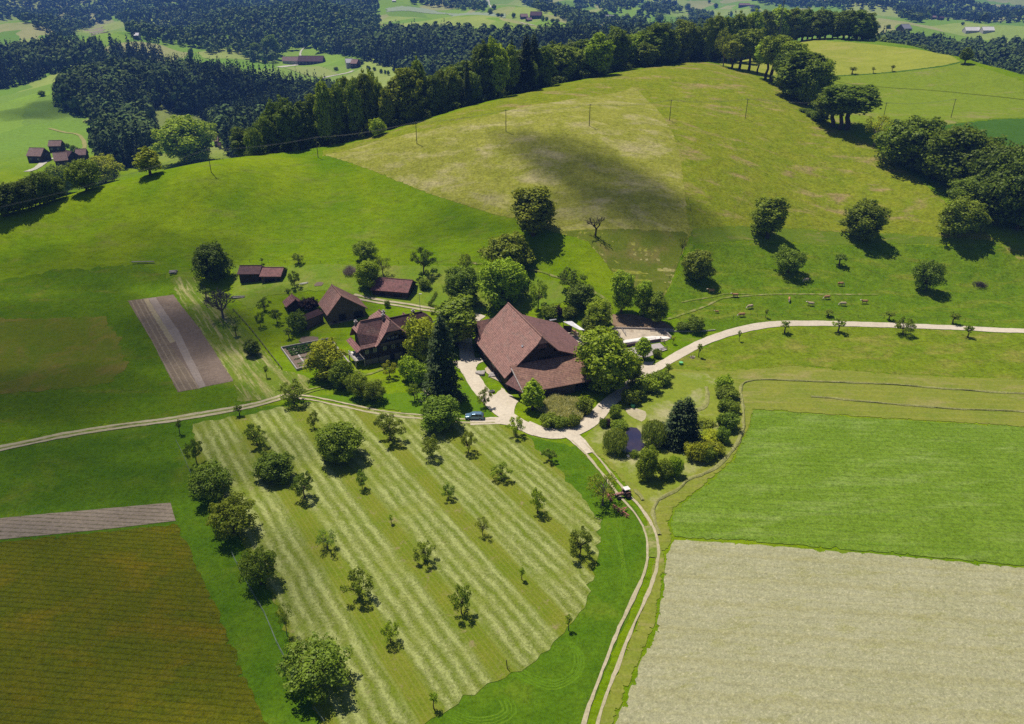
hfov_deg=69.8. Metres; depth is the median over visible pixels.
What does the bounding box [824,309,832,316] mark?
sapling
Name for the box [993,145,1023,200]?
broadleaf tree
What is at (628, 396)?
bush
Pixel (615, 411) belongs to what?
bush
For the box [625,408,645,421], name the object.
yard
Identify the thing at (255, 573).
fruit tree
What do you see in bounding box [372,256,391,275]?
fruit tree
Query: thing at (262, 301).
fruit tree
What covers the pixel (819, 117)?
bush
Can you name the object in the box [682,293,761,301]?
path
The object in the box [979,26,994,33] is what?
greenhouse
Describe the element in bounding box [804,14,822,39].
broadleaf tree
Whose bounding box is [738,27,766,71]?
broadleaf tree
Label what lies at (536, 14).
barn
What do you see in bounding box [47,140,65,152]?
farmhouse
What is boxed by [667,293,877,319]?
path
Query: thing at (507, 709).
path
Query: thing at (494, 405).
road
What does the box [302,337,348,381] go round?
broadleaf tree
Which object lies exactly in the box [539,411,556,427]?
bush
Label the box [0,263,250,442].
field
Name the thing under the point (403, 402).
field
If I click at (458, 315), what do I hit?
broadleaf tree
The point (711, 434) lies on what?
bush
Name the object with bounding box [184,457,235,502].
fruit tree
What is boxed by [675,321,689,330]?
bush
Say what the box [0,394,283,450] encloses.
path
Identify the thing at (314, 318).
shed
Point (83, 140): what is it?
path
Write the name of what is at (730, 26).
broadleaf tree
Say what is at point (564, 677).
path
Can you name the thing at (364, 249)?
fruit tree
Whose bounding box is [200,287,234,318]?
bare tree
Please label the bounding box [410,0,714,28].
forest
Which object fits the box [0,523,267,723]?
field
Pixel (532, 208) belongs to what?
broadleaf tree
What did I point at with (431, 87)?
broadleaf tree
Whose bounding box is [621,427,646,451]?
water
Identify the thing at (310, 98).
broadleaf tree
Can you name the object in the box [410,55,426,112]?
broadleaf tree
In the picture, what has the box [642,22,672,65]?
broadleaf tree
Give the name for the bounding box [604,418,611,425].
purple bush
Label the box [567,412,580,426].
bush
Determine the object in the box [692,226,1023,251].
field
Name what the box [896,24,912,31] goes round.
barn
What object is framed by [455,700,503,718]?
path
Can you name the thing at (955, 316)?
sapling
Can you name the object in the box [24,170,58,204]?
broadleaf tree
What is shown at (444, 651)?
field
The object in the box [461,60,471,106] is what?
spruce tree
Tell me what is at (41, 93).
broadleaf tree
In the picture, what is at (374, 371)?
path
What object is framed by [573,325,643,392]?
broadleaf tree
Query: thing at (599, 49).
broadleaf tree
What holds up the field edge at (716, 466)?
on the ground at (312, 206)
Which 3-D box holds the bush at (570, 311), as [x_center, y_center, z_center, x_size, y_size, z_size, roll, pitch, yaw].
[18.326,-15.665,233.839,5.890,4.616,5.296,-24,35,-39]
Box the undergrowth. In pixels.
[243,53,720,155]
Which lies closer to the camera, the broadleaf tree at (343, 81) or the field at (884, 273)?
the field at (884, 273)
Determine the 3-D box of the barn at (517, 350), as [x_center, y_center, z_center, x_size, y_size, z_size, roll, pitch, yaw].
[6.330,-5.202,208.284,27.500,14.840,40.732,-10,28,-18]
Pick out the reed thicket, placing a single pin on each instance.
(566, 407)
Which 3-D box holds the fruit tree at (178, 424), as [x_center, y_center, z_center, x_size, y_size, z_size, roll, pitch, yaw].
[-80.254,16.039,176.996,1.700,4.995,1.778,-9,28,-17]
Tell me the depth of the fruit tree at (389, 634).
119.09 m
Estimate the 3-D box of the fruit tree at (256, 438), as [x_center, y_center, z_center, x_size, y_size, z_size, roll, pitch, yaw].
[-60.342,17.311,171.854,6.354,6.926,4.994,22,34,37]
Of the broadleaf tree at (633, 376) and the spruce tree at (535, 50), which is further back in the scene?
the spruce tree at (535, 50)
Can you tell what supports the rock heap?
on the ground at (312, 206)
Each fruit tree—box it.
[175,419,180,433]
[182,438,202,463]
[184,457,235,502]
[205,491,258,541]
[232,405,241,415]
[235,545,277,585]
[243,423,267,445]
[254,313,263,326]
[256,296,270,309]
[269,309,282,323]
[274,602,292,635]
[274,631,353,703]
[275,378,307,403]
[287,271,299,286]
[290,470,313,497]
[291,253,303,263]
[306,410,318,428]
[315,529,336,548]
[340,565,373,598]
[343,370,367,396]
[351,240,378,259]
[356,469,367,488]
[359,379,385,400]
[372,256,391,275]
[372,412,406,440]
[380,620,399,642]
[381,360,396,377]
[406,383,421,400]
[409,246,436,273]
[412,540,435,561]
[420,434,440,457]
[441,482,454,498]
[447,583,471,613]
[457,253,474,267]
[460,430,477,452]
[475,516,488,535]
[477,386,491,405]
[490,461,512,479]
[505,416,524,434]
[529,279,547,308]
[529,487,546,513]
[541,448,557,460]
[557,266,588,287]
[568,526,592,557]
[586,473,616,505]
[679,237,686,254]
[770,243,808,272]
[894,316,916,334]
[911,259,947,290]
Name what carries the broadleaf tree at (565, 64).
on the ground at (312, 206)
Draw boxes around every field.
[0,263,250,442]
[0,316,128,393]
[0,401,645,723]
[0,503,175,538]
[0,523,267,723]
[84,26,109,34]
[128,299,198,391]
[129,295,232,391]
[144,298,174,342]
[148,297,204,387]
[170,276,309,401]
[192,402,601,723]
[231,263,570,312]
[286,66,337,76]
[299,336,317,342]
[315,381,493,421]
[322,61,1023,259]
[326,87,689,291]
[386,6,505,17]
[559,229,688,295]
[584,371,737,511]
[587,366,1023,723]
[615,540,1023,723]
[631,242,1023,331]
[670,327,1023,378]
[671,410,1023,565]
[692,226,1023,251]
[717,38,959,78]
[808,63,1023,126]
[942,118,1023,146]
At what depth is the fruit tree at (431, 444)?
166.12 m
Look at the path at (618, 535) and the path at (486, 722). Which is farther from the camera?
the path at (618, 535)
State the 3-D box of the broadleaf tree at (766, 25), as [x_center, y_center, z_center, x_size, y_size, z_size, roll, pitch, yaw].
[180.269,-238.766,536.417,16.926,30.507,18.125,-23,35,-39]
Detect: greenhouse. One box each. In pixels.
[962,27,979,33]
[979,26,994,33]
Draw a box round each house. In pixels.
[134,32,140,39]
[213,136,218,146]
[345,58,352,68]
[520,14,527,19]
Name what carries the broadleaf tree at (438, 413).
on the ground at (312, 206)
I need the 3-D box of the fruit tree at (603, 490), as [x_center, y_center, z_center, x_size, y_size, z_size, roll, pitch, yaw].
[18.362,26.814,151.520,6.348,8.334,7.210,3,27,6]
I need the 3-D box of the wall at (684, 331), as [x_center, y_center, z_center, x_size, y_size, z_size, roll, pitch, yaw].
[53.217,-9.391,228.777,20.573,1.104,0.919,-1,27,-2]
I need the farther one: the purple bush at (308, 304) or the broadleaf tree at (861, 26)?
the broadleaf tree at (861, 26)
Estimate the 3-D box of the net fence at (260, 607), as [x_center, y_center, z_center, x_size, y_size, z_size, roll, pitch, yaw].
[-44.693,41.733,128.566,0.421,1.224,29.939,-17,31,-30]
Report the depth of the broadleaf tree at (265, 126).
331.47 m
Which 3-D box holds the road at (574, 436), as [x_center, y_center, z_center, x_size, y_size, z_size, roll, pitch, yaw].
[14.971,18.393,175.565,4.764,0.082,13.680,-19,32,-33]
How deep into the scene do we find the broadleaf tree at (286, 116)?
330.41 m
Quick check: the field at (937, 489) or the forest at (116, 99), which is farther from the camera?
the forest at (116, 99)
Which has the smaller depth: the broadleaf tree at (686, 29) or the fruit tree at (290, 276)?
the fruit tree at (290, 276)
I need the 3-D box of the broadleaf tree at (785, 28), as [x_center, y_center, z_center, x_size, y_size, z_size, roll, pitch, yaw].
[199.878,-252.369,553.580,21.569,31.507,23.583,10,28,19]
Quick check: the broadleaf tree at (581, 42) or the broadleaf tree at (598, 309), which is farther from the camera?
the broadleaf tree at (581, 42)
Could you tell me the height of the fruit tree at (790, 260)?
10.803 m
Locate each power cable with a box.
[7,99,946,205]
[8,99,950,204]
[8,99,955,205]
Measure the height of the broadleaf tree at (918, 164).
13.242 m
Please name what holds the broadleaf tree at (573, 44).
on the ground at (312, 206)
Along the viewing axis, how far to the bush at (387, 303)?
242.83 m
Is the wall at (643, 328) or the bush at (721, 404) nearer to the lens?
the bush at (721, 404)
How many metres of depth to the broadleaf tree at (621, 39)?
426.10 m
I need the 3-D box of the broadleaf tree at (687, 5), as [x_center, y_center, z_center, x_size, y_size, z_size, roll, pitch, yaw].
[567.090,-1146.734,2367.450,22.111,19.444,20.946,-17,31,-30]
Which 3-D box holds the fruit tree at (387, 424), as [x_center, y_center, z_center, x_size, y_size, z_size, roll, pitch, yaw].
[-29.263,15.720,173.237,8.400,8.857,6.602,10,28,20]
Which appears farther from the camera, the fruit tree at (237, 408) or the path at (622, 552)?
the fruit tree at (237, 408)
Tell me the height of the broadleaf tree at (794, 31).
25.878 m
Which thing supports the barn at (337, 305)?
on the ground at (312, 206)
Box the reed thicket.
[536,392,583,424]
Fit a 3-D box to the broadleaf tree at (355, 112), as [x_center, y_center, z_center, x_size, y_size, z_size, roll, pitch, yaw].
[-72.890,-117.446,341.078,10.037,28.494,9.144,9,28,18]
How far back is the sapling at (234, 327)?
226.40 m
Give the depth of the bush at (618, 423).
178.81 m
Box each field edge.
[650,379,1023,534]
[811,395,1023,411]
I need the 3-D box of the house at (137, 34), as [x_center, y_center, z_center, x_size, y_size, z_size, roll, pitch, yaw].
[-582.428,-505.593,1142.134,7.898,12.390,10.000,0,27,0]
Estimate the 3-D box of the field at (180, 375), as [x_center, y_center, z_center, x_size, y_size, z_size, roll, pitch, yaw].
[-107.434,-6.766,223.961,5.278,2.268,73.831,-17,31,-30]
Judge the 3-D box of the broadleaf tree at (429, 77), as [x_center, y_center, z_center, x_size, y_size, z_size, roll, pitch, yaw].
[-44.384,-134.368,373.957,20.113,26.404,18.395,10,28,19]
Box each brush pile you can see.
[343,265,355,274]
[972,281,987,287]
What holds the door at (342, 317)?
in the barn at (337, 305)
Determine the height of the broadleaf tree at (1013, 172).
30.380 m
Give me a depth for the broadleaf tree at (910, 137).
308.41 m
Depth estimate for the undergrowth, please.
361.37 m
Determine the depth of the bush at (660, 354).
214.79 m
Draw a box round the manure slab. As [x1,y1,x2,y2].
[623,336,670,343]
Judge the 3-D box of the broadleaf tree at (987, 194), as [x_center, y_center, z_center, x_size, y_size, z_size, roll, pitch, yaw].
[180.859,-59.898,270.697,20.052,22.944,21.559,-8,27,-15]
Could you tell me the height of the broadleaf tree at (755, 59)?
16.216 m
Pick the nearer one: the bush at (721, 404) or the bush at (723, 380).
the bush at (721, 404)
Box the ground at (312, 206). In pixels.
[0,0,1023,723]
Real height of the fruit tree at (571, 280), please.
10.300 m
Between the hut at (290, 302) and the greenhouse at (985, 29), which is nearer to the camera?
the hut at (290, 302)
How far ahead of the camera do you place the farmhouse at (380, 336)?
211.30 m
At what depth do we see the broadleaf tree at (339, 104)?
339.81 m
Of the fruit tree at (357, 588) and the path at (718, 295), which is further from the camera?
the path at (718, 295)
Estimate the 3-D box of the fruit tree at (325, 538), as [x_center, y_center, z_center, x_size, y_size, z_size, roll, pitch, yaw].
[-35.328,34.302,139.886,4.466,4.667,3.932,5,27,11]
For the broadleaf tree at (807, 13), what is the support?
on the ground at (312, 206)
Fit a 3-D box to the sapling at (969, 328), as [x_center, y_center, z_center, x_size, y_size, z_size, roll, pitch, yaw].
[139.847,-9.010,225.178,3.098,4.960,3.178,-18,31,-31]
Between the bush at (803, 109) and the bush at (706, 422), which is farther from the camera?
the bush at (803, 109)
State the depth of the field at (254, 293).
254.83 m
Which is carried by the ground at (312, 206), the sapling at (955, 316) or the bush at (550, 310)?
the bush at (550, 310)
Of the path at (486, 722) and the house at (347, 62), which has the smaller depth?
the path at (486, 722)
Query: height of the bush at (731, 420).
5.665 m
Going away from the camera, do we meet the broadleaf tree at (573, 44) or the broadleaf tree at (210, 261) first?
the broadleaf tree at (210, 261)
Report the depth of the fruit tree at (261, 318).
231.49 m
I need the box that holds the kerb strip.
[485,366,500,381]
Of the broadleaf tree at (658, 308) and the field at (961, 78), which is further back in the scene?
the field at (961, 78)
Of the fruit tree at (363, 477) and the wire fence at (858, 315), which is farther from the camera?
the wire fence at (858, 315)
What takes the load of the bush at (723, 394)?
on the ground at (312, 206)
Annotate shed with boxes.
[75,148,88,159]
[237,265,264,282]
[259,267,286,282]
[304,309,323,329]
[370,277,416,298]
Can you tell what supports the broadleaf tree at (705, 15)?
on the ground at (312, 206)
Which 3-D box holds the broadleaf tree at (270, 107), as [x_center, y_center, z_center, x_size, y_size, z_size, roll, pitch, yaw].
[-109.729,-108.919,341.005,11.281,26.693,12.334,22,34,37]
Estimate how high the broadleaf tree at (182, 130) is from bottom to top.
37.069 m
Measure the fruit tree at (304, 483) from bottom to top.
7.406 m
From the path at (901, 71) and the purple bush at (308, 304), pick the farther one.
the path at (901, 71)
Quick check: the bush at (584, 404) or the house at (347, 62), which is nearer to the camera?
the bush at (584, 404)
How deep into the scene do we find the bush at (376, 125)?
334.75 m
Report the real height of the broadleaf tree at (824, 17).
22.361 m
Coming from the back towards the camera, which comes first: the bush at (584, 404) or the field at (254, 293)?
the field at (254, 293)
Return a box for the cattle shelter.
[563,321,583,339]
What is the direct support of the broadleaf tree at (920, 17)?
on the ground at (312, 206)
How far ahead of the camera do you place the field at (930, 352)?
217.72 m
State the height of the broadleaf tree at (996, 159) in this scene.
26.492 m
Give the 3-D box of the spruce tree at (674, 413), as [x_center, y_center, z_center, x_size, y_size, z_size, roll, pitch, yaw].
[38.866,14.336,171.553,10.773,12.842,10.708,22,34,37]
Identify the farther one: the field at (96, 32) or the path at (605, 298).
the field at (96, 32)
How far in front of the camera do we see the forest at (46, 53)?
988.60 m
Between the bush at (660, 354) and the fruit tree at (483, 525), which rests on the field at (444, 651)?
the fruit tree at (483, 525)
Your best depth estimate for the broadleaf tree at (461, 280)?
240.81 m
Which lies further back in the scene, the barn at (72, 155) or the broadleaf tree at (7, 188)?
the barn at (72, 155)
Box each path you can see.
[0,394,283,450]
[0,395,284,448]
[23,158,52,171]
[48,128,86,148]
[286,394,494,422]
[295,384,333,395]
[354,294,478,316]
[355,366,398,374]
[447,700,516,723]
[450,700,511,723]
[453,700,508,721]
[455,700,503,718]
[472,262,568,281]
[512,641,584,689]
[515,641,581,686]
[520,641,578,684]
[523,641,575,681]
[572,440,659,723]
[593,291,612,326]
[609,518,621,558]
[611,526,622,568]
[614,533,623,574]
[616,541,624,580]
[618,548,625,585]
[620,555,626,591]
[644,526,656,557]
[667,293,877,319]
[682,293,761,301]
[835,62,960,75]
[836,81,1023,99]
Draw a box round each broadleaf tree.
[0,181,34,213]
[0,187,17,216]
[9,176,43,208]
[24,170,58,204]
[37,90,45,95]
[41,174,66,201]
[43,162,72,193]
[62,158,101,190]
[88,153,124,185]
[131,146,161,175]
[148,114,217,163]
[187,47,193,57]
[189,239,235,283]
[228,126,246,156]
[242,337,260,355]
[248,42,260,53]
[251,450,294,484]
[252,113,280,153]
[260,34,278,53]
[261,98,285,152]
[270,94,303,151]
[293,100,317,142]
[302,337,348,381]
[304,93,323,144]
[312,420,367,462]
[313,75,335,145]
[328,80,346,135]
[328,359,354,387]
[331,360,351,385]
[335,75,351,141]
[343,76,364,138]
[352,258,380,287]
[356,68,378,130]
[364,122,369,136]
[367,68,382,115]
[378,88,395,129]
[384,67,428,123]
[384,87,402,121]
[401,314,437,361]
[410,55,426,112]
[418,394,461,431]
[421,74,430,111]
[422,72,444,116]
[430,293,477,345]
[435,69,448,110]
[442,265,480,306]
[444,66,463,109]
[446,64,464,100]
[457,60,472,72]
[460,71,482,104]
[469,39,492,93]
[475,256,530,310]
[476,231,535,268]
[484,35,510,96]
[504,44,522,93]
[508,185,558,236]
[518,60,538,88]
[520,378,545,410]
[535,45,556,87]
[547,40,564,78]
[552,42,578,79]
[565,39,578,47]
[565,283,596,309]
[572,39,594,71]
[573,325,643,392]
[575,48,592,77]
[582,32,615,76]
[584,296,613,327]
[606,26,631,72]
[610,269,636,313]
[625,31,646,67]
[625,355,643,385]
[634,337,652,359]
[635,280,654,315]
[635,445,659,482]
[636,41,660,66]
[639,22,677,63]
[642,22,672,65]
[647,290,669,323]
[655,13,663,21]
[665,28,680,64]
[668,455,684,476]
[670,35,681,63]
[675,18,699,62]
[676,16,688,21]
[680,248,715,280]
[684,3,690,8]
[688,23,704,60]
[697,12,709,18]
[701,17,714,60]
[710,12,727,60]
[714,28,735,65]
[721,16,736,61]
[723,40,744,68]
[729,33,746,68]
[731,10,751,61]
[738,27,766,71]
[742,14,755,56]
[747,8,765,58]
[749,196,791,238]
[751,49,761,73]
[753,12,769,36]
[754,42,775,78]
[758,34,793,81]
[761,9,777,37]
[771,40,809,61]
[771,50,835,100]
[772,4,791,36]
[772,54,788,87]
[785,7,802,40]
[794,54,828,105]
[796,7,814,40]
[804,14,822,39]
[807,60,840,100]
[808,86,851,127]
[812,7,834,38]
[820,84,865,129]
[820,84,883,130]
[828,16,837,37]
[833,8,856,38]
[837,197,892,240]
[846,9,873,39]
[858,12,878,39]
[861,19,874,39]
[864,21,878,39]
[864,114,894,146]
[869,114,947,169]
[909,149,954,181]
[915,13,924,21]
[918,122,994,184]
[936,193,993,237]
[940,134,1008,179]
[946,173,994,199]
[959,47,974,63]
[965,168,1023,225]
[966,140,1023,181]
[985,154,1023,230]
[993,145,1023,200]
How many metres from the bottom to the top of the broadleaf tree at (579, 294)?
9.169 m
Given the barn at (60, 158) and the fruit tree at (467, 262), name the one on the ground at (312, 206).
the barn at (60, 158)
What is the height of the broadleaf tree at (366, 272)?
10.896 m
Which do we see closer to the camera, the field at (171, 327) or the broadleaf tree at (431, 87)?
the field at (171, 327)
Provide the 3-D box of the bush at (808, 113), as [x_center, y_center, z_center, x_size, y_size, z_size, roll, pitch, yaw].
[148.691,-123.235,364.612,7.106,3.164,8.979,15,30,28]
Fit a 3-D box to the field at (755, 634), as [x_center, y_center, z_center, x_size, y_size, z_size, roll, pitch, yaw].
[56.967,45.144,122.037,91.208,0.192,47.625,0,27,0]
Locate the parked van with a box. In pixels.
[465,411,483,419]
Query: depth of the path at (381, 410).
187.64 m
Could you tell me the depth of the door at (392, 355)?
213.68 m
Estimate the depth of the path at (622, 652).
127.70 m
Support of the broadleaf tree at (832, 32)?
on the ground at (312, 206)
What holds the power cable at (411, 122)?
attached to the power pole
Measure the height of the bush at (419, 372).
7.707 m
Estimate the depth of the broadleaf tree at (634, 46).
437.01 m
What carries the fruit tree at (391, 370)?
on the ground at (312, 206)
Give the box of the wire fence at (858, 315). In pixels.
[719,314,993,320]
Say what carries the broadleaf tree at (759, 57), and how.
on the ground at (312, 206)
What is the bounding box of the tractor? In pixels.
[615,486,631,499]
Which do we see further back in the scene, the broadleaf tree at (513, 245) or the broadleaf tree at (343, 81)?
the broadleaf tree at (343, 81)
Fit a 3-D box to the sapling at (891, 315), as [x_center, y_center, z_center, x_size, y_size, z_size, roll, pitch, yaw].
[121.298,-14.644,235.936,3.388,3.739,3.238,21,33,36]
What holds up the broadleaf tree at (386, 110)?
on the ground at (312, 206)
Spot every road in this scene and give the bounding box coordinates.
[459,312,539,434]
[470,417,527,426]
[528,320,1023,438]
[553,426,592,453]
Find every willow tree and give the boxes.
[602,427,628,454]
[640,419,669,446]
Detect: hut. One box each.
[282,293,300,312]
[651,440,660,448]
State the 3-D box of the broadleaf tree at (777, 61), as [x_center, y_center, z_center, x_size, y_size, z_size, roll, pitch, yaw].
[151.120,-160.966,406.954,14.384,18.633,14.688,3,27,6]
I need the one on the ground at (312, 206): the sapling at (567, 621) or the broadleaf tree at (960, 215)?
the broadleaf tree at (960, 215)
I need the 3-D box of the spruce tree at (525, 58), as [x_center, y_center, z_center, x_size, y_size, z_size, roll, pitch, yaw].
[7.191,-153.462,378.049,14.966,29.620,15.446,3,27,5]
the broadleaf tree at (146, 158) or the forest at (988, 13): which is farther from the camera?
the forest at (988, 13)
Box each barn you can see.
[26,147,51,162]
[52,151,68,166]
[65,150,79,163]
[297,56,325,64]
[318,284,367,325]
[350,59,360,68]
[474,302,596,399]
[530,11,542,18]
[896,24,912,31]
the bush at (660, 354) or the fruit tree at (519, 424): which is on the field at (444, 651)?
the fruit tree at (519, 424)
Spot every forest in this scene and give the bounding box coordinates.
[0,0,381,63]
[0,28,163,88]
[52,50,343,168]
[312,11,748,75]
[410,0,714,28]
[752,0,1023,22]
[851,26,1023,74]
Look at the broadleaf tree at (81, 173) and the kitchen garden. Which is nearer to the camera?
the kitchen garden
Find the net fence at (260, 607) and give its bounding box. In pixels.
[231,551,283,654]
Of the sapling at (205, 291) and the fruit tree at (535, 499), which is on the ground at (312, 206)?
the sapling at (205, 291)
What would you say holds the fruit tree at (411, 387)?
on the field at (403, 402)
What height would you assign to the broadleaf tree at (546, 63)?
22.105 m
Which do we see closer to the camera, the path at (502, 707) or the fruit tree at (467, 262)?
the path at (502, 707)
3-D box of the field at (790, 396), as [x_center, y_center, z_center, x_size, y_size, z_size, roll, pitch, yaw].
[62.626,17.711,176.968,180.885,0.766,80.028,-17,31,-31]
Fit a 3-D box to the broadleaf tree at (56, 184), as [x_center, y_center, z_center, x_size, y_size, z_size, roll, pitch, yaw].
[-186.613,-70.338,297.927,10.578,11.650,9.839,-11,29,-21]
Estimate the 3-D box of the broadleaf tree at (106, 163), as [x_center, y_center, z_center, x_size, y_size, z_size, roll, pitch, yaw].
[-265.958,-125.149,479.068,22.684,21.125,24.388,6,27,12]
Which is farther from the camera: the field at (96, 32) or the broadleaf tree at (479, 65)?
the field at (96, 32)
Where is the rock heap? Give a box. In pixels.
[475,370,496,376]
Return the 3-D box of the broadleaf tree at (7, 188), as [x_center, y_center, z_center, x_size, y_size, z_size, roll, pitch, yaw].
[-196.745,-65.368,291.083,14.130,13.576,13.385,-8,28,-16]
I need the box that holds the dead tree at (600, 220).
[584,216,604,236]
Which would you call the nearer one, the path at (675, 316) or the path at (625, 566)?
the path at (625, 566)
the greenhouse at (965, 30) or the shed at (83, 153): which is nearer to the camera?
the shed at (83, 153)
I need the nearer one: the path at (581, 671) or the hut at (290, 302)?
the path at (581, 671)
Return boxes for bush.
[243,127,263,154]
[285,309,308,331]
[298,296,318,311]
[368,118,386,134]
[384,300,389,307]
[397,354,420,381]
[408,362,428,384]
[417,278,430,288]
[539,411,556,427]
[540,303,557,318]
[553,415,569,428]
[554,304,563,317]
[562,305,579,317]
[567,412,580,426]
[574,394,595,414]
[580,315,600,330]
[598,417,606,427]
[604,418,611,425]
[609,404,621,418]
[609,419,628,430]
[616,450,627,457]
[621,389,639,403]
[628,448,638,458]
[629,383,647,397]
[634,373,662,392]
[650,368,672,385]
[653,348,662,357]
[658,457,672,478]
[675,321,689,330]
[684,441,709,462]
[686,314,704,332]
[697,416,716,428]
[701,428,719,441]
[703,444,717,462]
[705,439,727,455]
[713,373,733,388]
[715,384,739,399]
[715,386,740,399]
[716,411,740,430]
[716,414,727,427]
[716,426,730,442]
[717,397,732,410]
[723,401,740,412]
[797,108,813,111]
[804,110,817,115]
[810,111,829,120]
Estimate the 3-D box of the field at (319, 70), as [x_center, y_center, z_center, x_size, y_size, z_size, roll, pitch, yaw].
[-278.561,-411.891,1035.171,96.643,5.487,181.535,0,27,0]
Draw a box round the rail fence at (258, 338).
[233,309,281,368]
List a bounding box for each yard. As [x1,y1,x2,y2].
[456,358,484,373]
[494,388,517,412]
[568,329,669,345]
[612,314,672,330]
[625,343,666,357]
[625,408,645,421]
[641,361,653,369]
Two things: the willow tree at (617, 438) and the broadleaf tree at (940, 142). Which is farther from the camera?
the broadleaf tree at (940, 142)
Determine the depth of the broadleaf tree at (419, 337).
208.16 m
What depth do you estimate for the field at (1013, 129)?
351.88 m
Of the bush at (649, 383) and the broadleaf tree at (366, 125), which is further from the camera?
the broadleaf tree at (366, 125)
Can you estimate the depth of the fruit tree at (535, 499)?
148.39 m
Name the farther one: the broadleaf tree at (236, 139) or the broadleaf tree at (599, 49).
the broadleaf tree at (599, 49)
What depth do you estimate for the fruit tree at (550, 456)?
166.09 m
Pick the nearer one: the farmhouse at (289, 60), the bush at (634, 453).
the bush at (634, 453)
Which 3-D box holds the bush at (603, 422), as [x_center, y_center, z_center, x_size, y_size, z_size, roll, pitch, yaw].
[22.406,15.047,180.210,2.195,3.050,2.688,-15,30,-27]
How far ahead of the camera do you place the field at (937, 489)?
157.67 m
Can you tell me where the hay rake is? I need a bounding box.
[612,504,628,518]
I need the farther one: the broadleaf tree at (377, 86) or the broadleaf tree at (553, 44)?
the broadleaf tree at (553, 44)
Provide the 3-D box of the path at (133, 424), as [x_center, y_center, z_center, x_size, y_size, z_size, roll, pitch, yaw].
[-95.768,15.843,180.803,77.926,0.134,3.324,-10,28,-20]
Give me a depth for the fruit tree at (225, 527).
141.15 m
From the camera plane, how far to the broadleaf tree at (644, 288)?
230.39 m
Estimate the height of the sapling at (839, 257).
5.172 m
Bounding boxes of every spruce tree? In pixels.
[418,312,468,407]
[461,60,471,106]
[515,33,538,93]
[529,31,545,88]
[661,396,703,454]
[662,398,697,453]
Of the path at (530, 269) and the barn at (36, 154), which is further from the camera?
the barn at (36, 154)
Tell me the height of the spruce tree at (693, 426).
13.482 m
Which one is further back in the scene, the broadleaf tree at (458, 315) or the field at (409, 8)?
the field at (409, 8)
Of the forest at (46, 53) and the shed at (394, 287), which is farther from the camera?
the forest at (46, 53)
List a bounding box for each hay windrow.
[633,489,643,499]
[696,386,709,411]
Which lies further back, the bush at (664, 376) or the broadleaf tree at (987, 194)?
the broadleaf tree at (987, 194)
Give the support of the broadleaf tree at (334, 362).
on the ground at (312, 206)
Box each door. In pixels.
[264,278,275,281]
[338,313,346,320]
[353,310,363,318]
[379,291,385,295]
[390,353,394,360]
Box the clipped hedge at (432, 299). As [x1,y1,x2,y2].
[427,291,438,306]
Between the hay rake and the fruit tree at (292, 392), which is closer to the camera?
the hay rake
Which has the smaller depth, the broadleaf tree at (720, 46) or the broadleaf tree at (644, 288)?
the broadleaf tree at (644, 288)
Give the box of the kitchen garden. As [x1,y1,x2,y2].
[281,338,336,370]
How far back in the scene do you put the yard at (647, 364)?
211.99 m
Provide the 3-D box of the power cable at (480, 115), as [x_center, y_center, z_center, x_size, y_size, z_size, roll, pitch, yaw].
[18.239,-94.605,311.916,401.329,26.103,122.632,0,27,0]
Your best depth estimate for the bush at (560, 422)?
179.19 m
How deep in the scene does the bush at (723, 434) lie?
172.85 m
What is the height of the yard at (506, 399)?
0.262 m
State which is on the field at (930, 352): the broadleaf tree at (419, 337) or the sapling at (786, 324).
the sapling at (786, 324)
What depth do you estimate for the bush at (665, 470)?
159.76 m
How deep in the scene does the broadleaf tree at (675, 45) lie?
439.71 m
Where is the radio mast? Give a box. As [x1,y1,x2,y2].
[778,1,784,34]
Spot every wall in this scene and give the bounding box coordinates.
[606,327,673,330]
[627,339,660,346]
[650,329,714,331]
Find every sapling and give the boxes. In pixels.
[200,288,209,297]
[230,325,237,335]
[282,328,290,338]
[429,693,437,708]
[519,567,524,579]
[565,614,572,630]
[780,321,789,332]
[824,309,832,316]
[831,317,847,332]
[833,253,847,265]
[885,311,895,319]
[950,312,962,323]
[964,324,974,337]
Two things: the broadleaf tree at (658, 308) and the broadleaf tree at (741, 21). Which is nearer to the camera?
the broadleaf tree at (658, 308)
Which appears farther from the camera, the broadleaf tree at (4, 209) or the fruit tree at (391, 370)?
the broadleaf tree at (4, 209)
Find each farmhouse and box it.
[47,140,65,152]
[282,56,297,64]
[346,309,432,367]
[738,3,749,7]
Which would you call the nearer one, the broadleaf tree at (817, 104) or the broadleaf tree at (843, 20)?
the broadleaf tree at (817, 104)
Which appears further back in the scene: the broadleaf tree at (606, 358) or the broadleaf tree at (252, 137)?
the broadleaf tree at (252, 137)
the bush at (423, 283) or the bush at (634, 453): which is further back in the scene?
the bush at (423, 283)
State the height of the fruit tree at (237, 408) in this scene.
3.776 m

